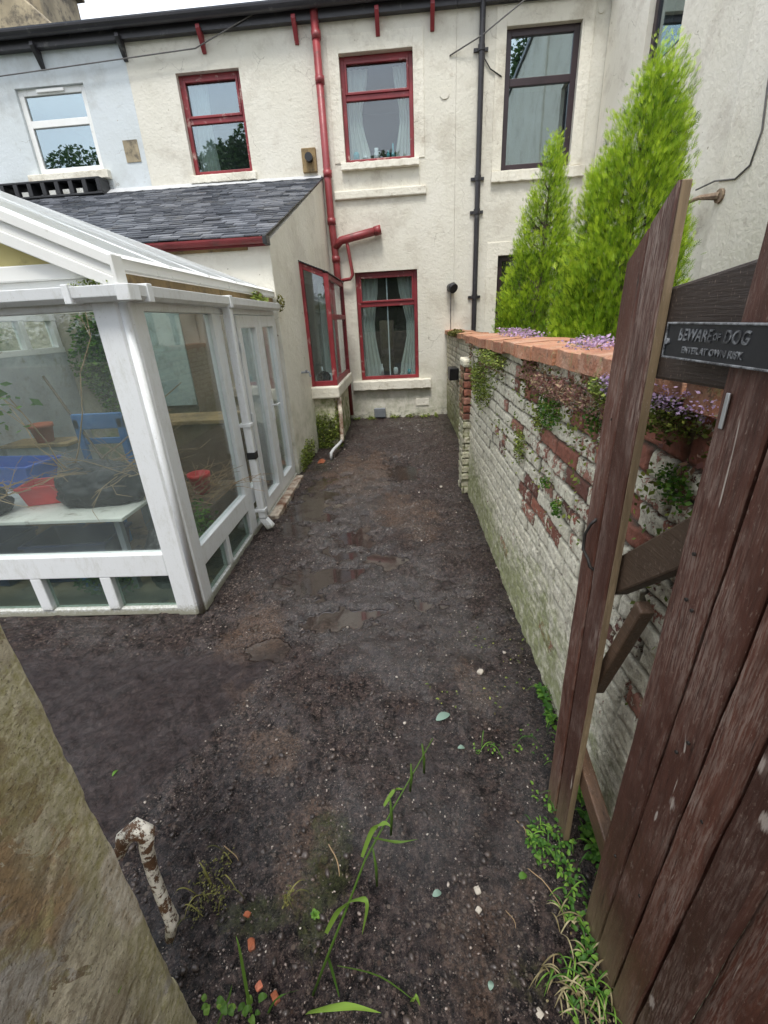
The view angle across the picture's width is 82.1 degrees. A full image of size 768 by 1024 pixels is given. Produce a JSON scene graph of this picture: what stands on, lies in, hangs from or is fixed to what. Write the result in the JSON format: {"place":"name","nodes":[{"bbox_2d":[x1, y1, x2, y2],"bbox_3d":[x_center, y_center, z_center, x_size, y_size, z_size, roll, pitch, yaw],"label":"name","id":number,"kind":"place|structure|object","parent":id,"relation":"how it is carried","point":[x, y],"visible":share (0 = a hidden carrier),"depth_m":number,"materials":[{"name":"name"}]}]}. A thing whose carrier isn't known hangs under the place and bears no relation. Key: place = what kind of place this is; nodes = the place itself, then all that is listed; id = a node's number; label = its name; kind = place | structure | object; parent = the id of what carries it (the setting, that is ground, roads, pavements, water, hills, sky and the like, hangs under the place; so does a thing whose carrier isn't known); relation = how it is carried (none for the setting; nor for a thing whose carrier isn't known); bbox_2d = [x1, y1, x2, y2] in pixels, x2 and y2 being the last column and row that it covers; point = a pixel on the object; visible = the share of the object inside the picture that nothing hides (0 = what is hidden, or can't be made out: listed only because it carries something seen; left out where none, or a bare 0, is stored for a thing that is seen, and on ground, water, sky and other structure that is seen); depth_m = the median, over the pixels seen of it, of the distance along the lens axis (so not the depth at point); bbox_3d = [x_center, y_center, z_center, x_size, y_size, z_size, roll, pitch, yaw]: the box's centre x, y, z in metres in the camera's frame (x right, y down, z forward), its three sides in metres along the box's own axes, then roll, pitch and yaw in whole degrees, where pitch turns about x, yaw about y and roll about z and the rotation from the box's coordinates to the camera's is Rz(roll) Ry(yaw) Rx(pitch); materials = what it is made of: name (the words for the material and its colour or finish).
{"place":"outdoors","nodes":[
{"label":"outdoors","id":0,"kind":"place"},
{"bbox_2d":[78,0,260,19],"label":"sky","id":1,"kind":"structure","parent":0,"point":[90,9],"materials":[{"name":"white"}]},
{"bbox_2d":[200,477,307,633],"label":"gravel","id":2,"kind":"structure","parent":0,"point":[241,568],"depth_m":3.40,"materials":[{"name":"gravel"}]},
{"bbox_2d":[0,414,617,1023],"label":"ground","id":3,"kind":"structure","parent":0,"point":[148,720],"depth_m":1.96,"materials":[{"name":"soil"}]},
{"bbox_2d":[0,191,303,616],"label":"conservatory","id":4,"kind":"object","parent":3,"relation":"on","point":[48,256],"visible":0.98,"depth_m":2.89,"materials":[{"name":"plastic"}]},
{"bbox_2d":[0,526,37,585],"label":"storage tub","id":5,"kind":"object","parent":4,"relation":"on","point":[13,539],"visible":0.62,"depth_m":3.46,"materials":[{"name":"grey plastic"}]},
{"bbox_2d":[0,382,43,433],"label":"house plant","id":6,"kind":"object","parent":4,"relation":"on","point":[34,401],"visible":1,"depth_m":2.82,"materials":[{"name":"green plant"}]},
{"bbox_2d":[6,443,83,474],"bbox_3d":[-3.341,-0.306,4.520,0.610,0.800,0.240,-2,23,3],"label":"shelf support","id":7,"kind":"object","parent":4,"relation":"on","point":[30,451],"visible":0.2,"depth_m":4.28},
{"bbox_2d":[0,436,78,448],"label":"garden board","id":8,"kind":"object","parent":7,"relation":"on","point":[56,442],"visible":0.77,"depth_m":4.25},
{"bbox_2d":[28,421,54,442],"bbox_3d":[-3.313,-0.772,4.283,0.210,0.175,0.210,-2,23,3],"label":"flower pot","id":9,"kind":"object","parent":8,"relation":"on","point":[45,429],"visible":0.91,"depth_m":4.24,"materials":[{"name":"ceramic"}]},
{"bbox_2d":[42,376,104,459],"bbox_3d":[-2.825,-0.812,4.061,1.154,0.819,0.023,16,30,37],"label":"garden cane","id":10,"kind":"object","parent":4,"relation":"on","point":[70,413],"visible":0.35,"depth_m":4.11,"materials":[{"name":"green plant"}]},
{"bbox_2d":[17,522,132,582],"bbox_3d":[-2.366,0.325,3.482,0.657,0.341,0.382,-3,23,0],"label":"storage tub","id":11,"kind":"object","parent":4,"relation":"on","point":[97,537],"visible":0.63,"depth_m":3.50,"materials":[{"name":"grey plastic"}]},
{"bbox_2d":[0,489,154,588],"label":"work table","id":12,"kind":"object","parent":4,"relation":"on","point":[61,513],"visible":0.43,"depth_m":3.13,"materials":[{"name":"grey plastic"}]},
{"bbox_2d":[0,488,14,515],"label":"rubbish bag","id":13,"kind":"object","parent":12,"relation":"on","point":[5,507],"visible":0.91,"depth_m":3.16,"materials":[{"name":"plastic"}]},
{"bbox_2d":[0,455,60,488],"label":"storage tub","id":14,"kind":"object","parent":12,"relation":"on","point":[24,468],"visible":0.77,"depth_m":3.74,"materials":[{"name":"blue plastic"}]},
{"bbox_2d":[0,455,61,508],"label":"dead plant","id":15,"kind":"object","parent":12,"relation":"on","point":[10,485],"visible":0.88,"depth_m":3.23,"materials":[{"name":"plant"}]},
{"bbox_2d":[13,476,60,505],"bbox_3d":[-2.559,-0.161,3.364,0.318,0.151,0.254,-8,24,-10],"label":"storage tub","id":16,"kind":"object","parent":12,"relation":"on","point":[45,493],"visible":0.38,"depth_m":3.27,"materials":[{"name":"red plastic"}]},
{"bbox_2d":[53,459,144,507],"bbox_3d":[-2.122,-0.245,3.299,0.736,0.317,0.445,-2,23,3],"label":"rubbish bag","id":17,"kind":"object","parent":12,"relation":"on","point":[78,491],"visible":0.88,"depth_m":3.17,"materials":[{"name":"plastic"}]},
{"bbox_2d":[3,422,208,522],"bbox_3d":[-1.964,-0.363,3.244,1.299,0.555,1.214,-17,27,-28],"label":"dead plant","id":18,"kind":"object","parent":12,"relation":"on","point":[76,473],"visible":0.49,"depth_m":3.12,"materials":[{"name":"plant"}]},
{"bbox_2d":[70,278,106,285],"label":"gutter weed","id":19,"kind":"object","parent":4,"relation":"on","point":[92,282],"visible":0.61,"depth_m":2.14,"materials":[{"name":"plant"}]},
{"bbox_2d":[0,312,180,469],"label":"dead plant","id":20,"kind":"object","parent":4,"relation":"in","point":[83,363],"visible":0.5,"depth_m":3.55,"materials":[{"name":"plant"}]},
{"bbox_2d":[70,577,137,594],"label":"house plant","id":21,"kind":"object","parent":4,"relation":"on","point":[96,581],"visible":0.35,"depth_m":3.12,"materials":[{"name":"green plant"}]},
{"bbox_2d":[79,577,129,590],"bbox_3d":[-2.069,0.508,3.300,0.318,0.121,0.170,0,24,8],"label":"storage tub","id":22,"kind":"object","parent":4,"relation":"on","point":[95,589],"visible":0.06,"depth_m":3.26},
{"bbox_2d":[70,412,145,541],"bbox_3d":[-2.561,-0.305,4.000,0.460,1.107,0.400,-2,23,3],"label":"garden chair","id":23,"kind":"object","parent":4,"relation":"on","point":[108,420],"visible":0.47,"depth_m":3.98,"materials":[{"name":"plastic"}]},
{"bbox_2d":[144,528,171,587],"bbox_3d":[-1.595,0.295,3.305,0.340,0.438,0.419,10,26,27],"label":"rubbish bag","id":24,"kind":"object","parent":4,"relation":"on","point":[152,542],"visible":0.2,"depth_m":3.17,"materials":[{"name":"plastic"}]},
{"bbox_2d":[144,312,197,405],"bbox_3d":[-2.476,-1.745,5.023,0.500,1.050,0.030,-2,23,3],"label":"leaning board","id":25,"kind":"object","parent":4,"relation":"on","point":[169,346],"visible":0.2,"depth_m":5.00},
{"bbox_2d":[82,459,267,530],"bbox_3d":[-1.619,-0.238,3.673,1.264,0.508,1.494,-2,23,3],"label":"dead plant","id":26,"kind":"object","parent":4,"relation":"on","point":[211,488],"visible":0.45,"depth_m":3.66,"materials":[{"name":"plant"}]},
{"bbox_2d":[191,498,218,537],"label":"house plant","id":27,"kind":"object","parent":4,"relation":"on","point":[199,522],"visible":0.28,"depth_m":3.43,"materials":[{"name":"green plant"}]},
{"bbox_2d":[169,410,250,482],"bbox_3d":[-1.905,-0.535,4.640,0.860,0.940,0.460,-2,23,3],"label":"wooden chest","id":28,"kind":"object","parent":4,"relation":"on","point":[196,431],"visible":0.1,"depth_m":4.38,"materials":[{"name":"wood"}]},
{"bbox_2d":[179,313,244,440],"bbox_3d":[-1.921,-1.543,5.052,0.550,1.500,0.020,-2,23,3],"label":"leaning board","id":29,"kind":"object","parent":4,"relation":"on","point":[193,326],"visible":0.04,"depth_m":4.98,"materials":[{"name":"wood"}]},
{"bbox_2d":[186,480,243,556],"bbox_3d":[-1.603,0.043,3.898,0.500,0.440,0.700,-2,23,3],"label":"slatted crate","id":30,"kind":"object","parent":4,"relation":"on","point":[224,502],"visible":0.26,"depth_m":3.75,"materials":[{"name":"wood"}]},
{"bbox_2d":[187,470,210,494],"bbox_3d":[-1.569,-0.249,3.770,0.189,0.175,0.189,-2,23,3],"label":"flower pot","id":31,"kind":"object","parent":30,"relation":"on","point":[191,477],"visible":0.73,"depth_m":3.72,"materials":[{"name":"red plastic"}]},
{"bbox_2d":[241,315,272,479],"bbox_3d":[-1.467,-1.299,5.071,0.240,1.967,0.030,-2,23,3],"label":"glass pane","id":32,"kind":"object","parent":4,"relation":"on","point":[256,395],"visible":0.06,"depth_m":5.07,"materials":[{"name":"glass"}]},
{"bbox_2d":[233,315,282,512],"bbox_3d":[-1.206,-0.929,4.296,0.085,1.805,0.627,-2,23,3],"label":"door","id":33,"kind":"structure","parent":4,"relation":"in","point":[271,495],"depth_m":4.31,"materials":[{"name":"plastic"}]},
{"bbox_2d":[250,291,268,301],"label":"gutter weed","id":34,"kind":"object","parent":4,"relation":"on","point":[259,296],"visible":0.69,"depth_m":4.13,"materials":[{"name":"plant"}]},
{"bbox_2d":[257,316,294,490],"bbox_3d":[-1.163,-1.180,4.869,0.129,1.805,0.605,-2,23,3],"label":"door","id":35,"kind":"structure","parent":4,"relation":"in","point":[288,473],"depth_m":4.91,"materials":[{"name":"plastic"}]},
{"bbox_2d":[276,294,284,311],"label":"gutter weed","id":36,"kind":"object","parent":4,"relation":"on","point":[280,300],"visible":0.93,"depth_m":4.77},
{"bbox_2d":[0,175,351,474],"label":"lean to extension","id":37,"kind":"object","parent":3,"relation":"on","point":[264,233],"visible":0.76,"depth_m":5.63,"materials":[{"name":"paint"}]},
{"bbox_2d":[0,176,109,199],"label":"slotted tray","id":38,"kind":"object","parent":37,"relation":"on","point":[34,190],"visible":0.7,"depth_m":7.21,"materials":[{"name":"black plastic"}]},
{"bbox_2d":[66,312,157,412],"bbox_3d":[-3.104,-1.695,5.069,1.127,1.146,0.253,-2,23,3],"label":"ivy","id":39,"kind":"object","parent":37,"relation":"attached to","point":[103,373],"visible":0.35,"depth_m":5.04,"materials":[{"name":"green plant"}]},
{"bbox_2d":[300,438,316,471],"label":"ivy","id":40,"kind":"object","parent":37,"relation":"attached to","point":[308,455],"visible":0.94,"depth_m":5.93,"materials":[{"name":"plant"}]},
{"bbox_2d":[299,262,349,386],"bbox_3d":[-0.869,-2.873,6.797,0.390,1.584,1.710,-2,23,3],"label":"bay window","id":41,"kind":"structure","parent":37,"relation":"in","point":[327,278],"depth_m":6.26,"materials":[{"name":"red paint"}]},
{"bbox_2d":[316,414,338,448],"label":"ivy","id":42,"kind":"object","parent":37,"relation":"attached to","point":[329,434],"visible":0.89,"depth_m":6.57,"materials":[{"name":"plant"}]},
{"bbox_2d":[334,401,344,446],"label":"ivy","id":43,"kind":"object","parent":37,"relation":"attached to","point":[336,415],"visible":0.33,"depth_m":6.52,"materials":[{"name":"plant"}]},
{"bbox_2d":[118,937,297,1023],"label":"grass tuft","id":44,"kind":"object","parent":3,"relation":"on","point":[221,1003],"visible":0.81,"depth_m":1.16,"materials":[{"name":"plant"}]},
{"bbox_2d":[172,845,310,943],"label":"weeds","id":45,"kind":"object","parent":3,"relation":"on","point":[221,897],"visible":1,"depth_m":1.45,"materials":[{"name":"plant"}]},
{"bbox_2d":[247,937,255,951],"bbox_3d":[-0.404,1.320,1.345,0.021,0.020,0.031,-11,25,-18],"label":"brick fragment","id":46,"kind":"object","parent":3,"relation":"on","point":[251,944],"visible":1,"depth_m":1.34,"materials":[{"name":"brick"}]},
{"bbox_2d":[255,980,262,991],"bbox_3d":[-0.355,1.345,1.249,0.019,0.014,0.019,-20,29,-34],"label":"brick fragment","id":47,"kind":"object","parent":3,"relation":"on","point":[258,986],"visible":1,"depth_m":1.25,"materials":[{"name":"brick"}]},
{"bbox_2d":[270,990,279,1005],"bbox_3d":[-0.303,1.359,1.232,0.018,0.021,0.028,-20,29,-34],"label":"brick fragment","id":48,"kind":"object","parent":3,"relation":"on","point":[274,995],"visible":0.87,"depth_m":1.23,"materials":[{"name":"brick"}]},
{"bbox_2d":[310,908,319,919],"bbox_3d":[-0.216,1.264,1.384,0.031,0.014,0.030,-2,23,3],"label":"clover","id":49,"kind":"object","parent":3,"relation":"on","point":[315,913],"visible":1,"depth_m":1.38,"materials":[{"name":"plant"}]},
{"bbox_2d":[305,738,432,1014],"bbox_3d":[0.012,1.077,1.173,0.541,0.712,0.227,-20,29,-34],"label":"grass plant","id":50,"kind":"object","parent":3,"relation":"on","point":[343,1006],"depth_m":1.16,"materials":[{"name":"plant"}]},
{"bbox_2d":[352,412,438,419],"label":"weeds","id":51,"kind":"object","parent":3,"relation":"on","point":[394,416],"visible":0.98,"depth_m":8.55,"materials":[{"name":"plant"}]},
{"bbox_2d":[432,889,440,896],"bbox_3d":[0.170,1.227,1.417,0.030,0.008,0.021,-2,23,3],"label":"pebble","id":52,"kind":"object","parent":3,"relation":"on","point":[436,892],"visible":1,"depth_m":1.42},
{"bbox_2d":[436,712,449,720],"bbox_3d":[0.277,0.958,2.067,0.070,0.011,0.048,-2,23,3],"label":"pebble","id":53,"kind":"object","parent":3,"relation":"on","point":[442,716],"visible":1,"depth_m":2.07,"materials":[{"name":"stone"}]},
{"bbox_2d":[474,886,480,894],"bbox_3d":[0.304,1.231,1.433,0.019,0.012,0.022,-9,24,-13],"label":"stone","id":54,"kind":"object","parent":3,"relation":"on","point":[477,890],"visible":1,"depth_m":1.43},
{"bbox_2d":[426,627,530,714],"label":"weeds","id":55,"kind":"object","parent":3,"relation":"on","point":[485,688],"visible":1,"depth_m":2.20,"materials":[{"name":"plant"}]},
{"bbox_2d":[473,721,554,801],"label":"weeds","id":56,"kind":"object","parent":3,"relation":"on","point":[518,746],"visible":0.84,"depth_m":1.88,"materials":[{"name":"plant"}]},
{"bbox_2d":[536,1007,543,1018],"bbox_3d":[0.416,1.346,1.183,0.021,0.013,0.020,-19,28,-32],"label":"stone","id":57,"kind":"object","parent":3,"relation":"on","point":[540,1014],"visible":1,"depth_m":1.18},
{"bbox_2d":[525,794,597,972],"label":"weeds","id":58,"kind":"object","parent":3,"relation":"on","point":[541,842],"visible":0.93,"depth_m":1.47,"materials":[{"name":"plant"}]},
{"bbox_2d":[528,682,600,873],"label":"weeds","id":59,"kind":"object","parent":3,"relation":"on","point":[594,856],"visible":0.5,"depth_m":1.60,"materials":[{"name":"green plant"}]},
{"bbox_2d":[529,897,621,1023],"bbox_3d":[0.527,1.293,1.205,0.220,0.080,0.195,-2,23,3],"label":"weeds","id":60,"kind":"object","parent":3,"relation":"on","point":[595,988],"visible":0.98,"depth_m":1.19,"materials":[{"name":"plant"}]},
{"bbox_2d":[445,329,749,1023],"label":"garden wall","id":61,"kind":"structure","parent":3,"relation":"on","point":[538,561],"depth_m":1.97,"materials":[{"name":"brick"}]},
{"bbox_2d":[448,366,458,380],"bbox_3d":[1.036,-2.078,6.615,0.130,0.180,0.340,-2,23,3],"label":"hopper","id":62,"kind":"object","parent":61,"relation":"attached to","point":[453,371],"visible":1,"depth_m":6.50,"materials":[{"name":"black plastic"}]},
{"bbox_2d":[447,328,464,336],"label":"stonecrop clump","id":63,"kind":"object","parent":61,"relation":"on","point":[454,332],"visible":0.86,"depth_m":6.32,"materials":[{"name":"plant"}]},
{"bbox_2d":[469,361,493,412],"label":"fern clump","id":64,"kind":"object","parent":61,"relation":"attached to","point":[479,378],"visible":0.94,"depth_m":3.55,"materials":[{"name":"plant"}]},
{"bbox_2d":[473,348,509,370],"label":"stonecrop clump","id":65,"kind":"object","parent":61,"relation":"on","point":[494,359],"visible":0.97,"depth_m":2.96,"materials":[{"name":"plant"}]},
{"bbox_2d":[513,426,526,464],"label":"fern clump","id":66,"kind":"object","parent":61,"relation":"attached to","point":[517,447],"visible":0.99,"depth_m":2.47,"materials":[{"name":"plant"}]},
{"bbox_2d":[496,327,549,337],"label":"bellflower clump","id":67,"kind":"object","parent":61,"relation":"on","point":[513,330],"visible":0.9,"depth_m":3.07,"materials":[{"name":"plant"}]},
{"bbox_2d":[530,407,546,434],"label":"fern clump","id":68,"kind":"object","parent":61,"relation":"attached to","point":[536,423],"visible":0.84,"depth_m":2.11,"materials":[{"name":"plant"}]},
{"bbox_2d":[538,475,550,488],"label":"fern clump","id":69,"kind":"object","parent":61,"relation":"attached to","point":[545,481],"visible":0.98,"depth_m":2.02,"materials":[{"name":"plant"}]},
{"bbox_2d":[537,391,562,430],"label":"fern clump","id":70,"kind":"object","parent":61,"relation":"attached to","point":[554,411],"visible":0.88,"depth_m":1.95,"materials":[{"name":"plant"}]},
{"bbox_2d":[549,499,562,517],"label":"fern clump","id":71,"kind":"object","parent":61,"relation":"attached to","point":[555,508],"visible":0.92,"depth_m":1.88,"materials":[{"name":"green plant"}]},
{"bbox_2d":[529,370,604,414],"bbox_3d":[0.703,-0.487,1.762,0.070,0.112,0.894,-2,23,3],"label":"stonecrop clump","id":72,"kind":"object","parent":61,"relation":"attached to","point":[558,387],"visible":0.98,"depth_m":1.71,"materials":[{"name":"plant"}]},
{"bbox_2d":[557,333,614,350],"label":"bellflower clump","id":73,"kind":"object","parent":61,"relation":"on","point":[594,343],"visible":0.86,"depth_m":1.67,"materials":[{"name":"plant"}]},
{"bbox_2d":[468,343,710,478],"bbox_3d":[0.738,-0.751,2.379,0.035,0.167,3.901,-2,23,3],"label":"moss","id":74,"kind":"object","parent":61,"relation":"attached to","point":[685,463],"visible":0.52,"depth_m":1.58,"materials":[{"name":"plant"}]},
{"bbox_2d":[467,348,716,704],"bbox_3d":[0.756,-0.378,2.542,0.035,0.983,3.894,-2,23,3],"label":"moss","id":75,"kind":"object","parent":61,"relation":"attached to","point":[669,443],"visible":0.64,"depth_m":1.66,"materials":[{"name":"plant"}]},
{"bbox_2d":[582,403,601,437],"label":"fern clump","id":76,"kind":"object","parent":61,"relation":"attached to","point":[590,428],"visible":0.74,"depth_m":1.51,"materials":[{"name":"green plant"}]},
{"bbox_2d":[586,373,607,407],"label":"stonecrop clump","id":77,"kind":"object","parent":61,"relation":"attached to","point":[592,390],"visible":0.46,"depth_m":1.36,"materials":[{"name":"plant"}]},
{"bbox_2d":[598,371,609,394],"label":"bellflower clump","id":78,"kind":"object","parent":61,"relation":"on","point":[605,381],"visible":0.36,"depth_m":1.30,"materials":[{"name":"plant"}]},
{"bbox_2d":[548,179,767,1023],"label":"wooden gate","id":79,"kind":"structure","parent":61,"relation":"attached to","point":[678,901],"depth_m":0.84,"materials":[{"name":"wood"}]},
{"bbox_2d":[661,322,767,371],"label":"warning sign","id":80,"kind":"object","parent":79,"relation":"attached to","point":[742,345],"visible":1,"depth_m":0.68,"materials":[{"name":"black plastic"}]},
{"bbox_2d":[653,463,693,514],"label":"stonecrop clump","id":81,"kind":"object","parent":61,"relation":"attached to","point":[666,493],"visible":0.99,"depth_m":1.05,"materials":[{"name":"plant"}]},
{"bbox_2d":[646,395,704,444],"bbox_3d":[0.676,-0.228,1.056,0.090,0.112,0.280,-2,23,3],"label":"stonecrop clump","id":82,"kind":"object","parent":61,"relation":"attached to","point":[662,414],"visible":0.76,"depth_m":1.03,"materials":[{"name":"plant"}]},
{"bbox_2d":[650,384,717,422],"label":"bellflower clump","id":83,"kind":"object","parent":61,"relation":"on","point":[658,401],"visible":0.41,"depth_m":0.96,"materials":[{"name":"plant"}]},
{"bbox_2d":[317,371,330,380],"bbox_3d":[-0.869,-1.940,6.397,0.210,0.210,0.030,-2,-2,3],"label":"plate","id":84,"kind":"object","parent":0,"point":[323,375],"visible":0.85,"depth_m":6.38,"materials":[{"name":"ceramic"}]},
{"label":"terrain","id":85,"kind":"structure","parent":0,"visible":0},
{"bbox_2d":[0,0,151,190],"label":"terraced house","id":86,"kind":"structure","parent":85,"relation":"on","point":[73,122],"depth_m":7.01,"materials":[{"name":"paint"}]},
{"bbox_2d":[17,84,103,173],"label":"window","id":87,"kind":"structure","parent":86,"relation":"in","point":[63,122],"depth_m":7.87,"materials":[{"name":"plastic"}]},
{"bbox_2d":[108,0,457,418],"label":"terraced house","id":88,"kind":"structure","parent":85,"relation":"on","point":[325,89],"depth_m":7.03,"materials":[{"name":"beige paint"}]},
{"bbox_2d":[0,15,251,76],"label":"cable","id":89,"kind":"object","parent":88,"relation":"attached to","point":[129,57],"visible":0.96,"depth_m":6.61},
{"bbox_2d":[178,71,252,174],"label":"window","id":90,"kind":"structure","parent":88,"relation":"in","point":[213,105],"depth_m":7.27,"materials":[{"name":"red paint"}]},
{"bbox_2d":[339,51,413,162],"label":"window","id":91,"kind":"structure","parent":88,"relation":"in","point":[377,89],"depth_m":7.05,"materials":[{"name":"red paint"}]},
{"bbox_2d":[374,148,379,157],"bbox_3d":[-0.121,-5.818,7.166,0.100,0.150,0.100,-20,29,-34],"label":"jug","id":92,"kind":"object","parent":88,"relation":"in","point":[376,154],"visible":0.83,"depth_m":7.14,"materials":[{"name":"ceramic"}]},
{"bbox_2d":[355,269,418,379],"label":"window","id":93,"kind":"structure","parent":88,"relation":"in","point":[372,302],"depth_m":8.37,"materials":[{"name":"red paint"}]},
{"bbox_2d":[447,282,457,292],"bbox_3d":[1.179,-3.864,7.604,0.184,0.172,0.223,-1,23,4],"label":"wall light","id":94,"kind":"object","parent":88,"relation":"attached to","point":[452,287],"visible":1,"depth_m":7.55,"materials":[{"name":"black plastic"}]},
{"bbox_2d":[453,0,767,332],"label":"terraced house","id":95,"kind":"structure","parent":85,"relation":"on","point":[568,65],"depth_m":6.36,"materials":[{"name":"paint"}]},
{"bbox_2d":[449,0,524,55],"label":"cable","id":96,"kind":"object","parent":95,"relation":"attached to","point":[488,29],"visible":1,"depth_m":6.27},
{"bbox_2d":[494,254,549,332],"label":"window","id":97,"kind":"structure","parent":95,"relation":"in","point":[503,261],"depth_m":7.79,"materials":[{"name":"glass"}]},
{"bbox_2d":[501,23,580,170],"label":"window","id":98,"kind":"structure","parent":95,"relation":"in","point":[541,63],"depth_m":7.64,"materials":[{"name":"glass"}]},
{"bbox_2d":[647,0,684,72],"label":"window","id":99,"kind":"structure","parent":95,"relation":"in","point":[679,7],"depth_m":5.27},
{"bbox_2d":[686,188,724,214],"bbox_3d":[3.065,-3.015,4.371,0.159,0.423,0.578,-8,24,-11],"label":"pipe","id":100,"kind":"object","parent":95,"relation":"attached to","point":[717,197],"visible":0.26,"depth_m":4.18,"materials":[{"name":"plastic"}]},
{"bbox_2d":[695,80,767,190],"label":"cable","id":101,"kind":"object","parent":95,"relation":"attached to","point":[762,126],"visible":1,"depth_m":3.72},
{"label":"yard","id":102,"kind":"structure","parent":0,"visible":0},
{"bbox_2d":[492,126,575,336],"bbox_3d":[2.078,-2.828,6.116,1.266,3.984,1.308,-2,23,3],"label":"conifer","id":103,"kind":"object","parent":102,"relation":"on","point":[510,313],"visible":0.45,"depth_m":5.66,"materials":[{"name":"green plant"}]},
{"bbox_2d":[535,26,707,341],"bbox_3d":[1.966,-1.658,3.799,1.180,3.759,1.228,-2,23,3],"label":"conifer","id":104,"kind":"object","parent":102,"relation":"on","point":[586,272],"visible":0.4,"depth_m":3.29,"materials":[{"name":"green plant"}]},
{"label":"path","id":105,"kind":"structure","parent":0,"visible":0},
{"bbox_2d":[0,625,196,1023],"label":"gate post","id":106,"kind":"object","parent":105,"relation":"on","point":[78,945],"visible":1,"depth_m":0.75,"materials":[{"name":"stone"}]},
{"bbox_2d":[113,817,178,943],"bbox_3d":[-0.552,0.874,1.026,0.115,0.415,0.060,-14,26,-23],"label":"gate hook","id":107,"kind":"object","parent":106,"relation":"attached to","point":[141,832],"visible":0.92,"depth_m":0.99,"materials":[{"name":"paint"}]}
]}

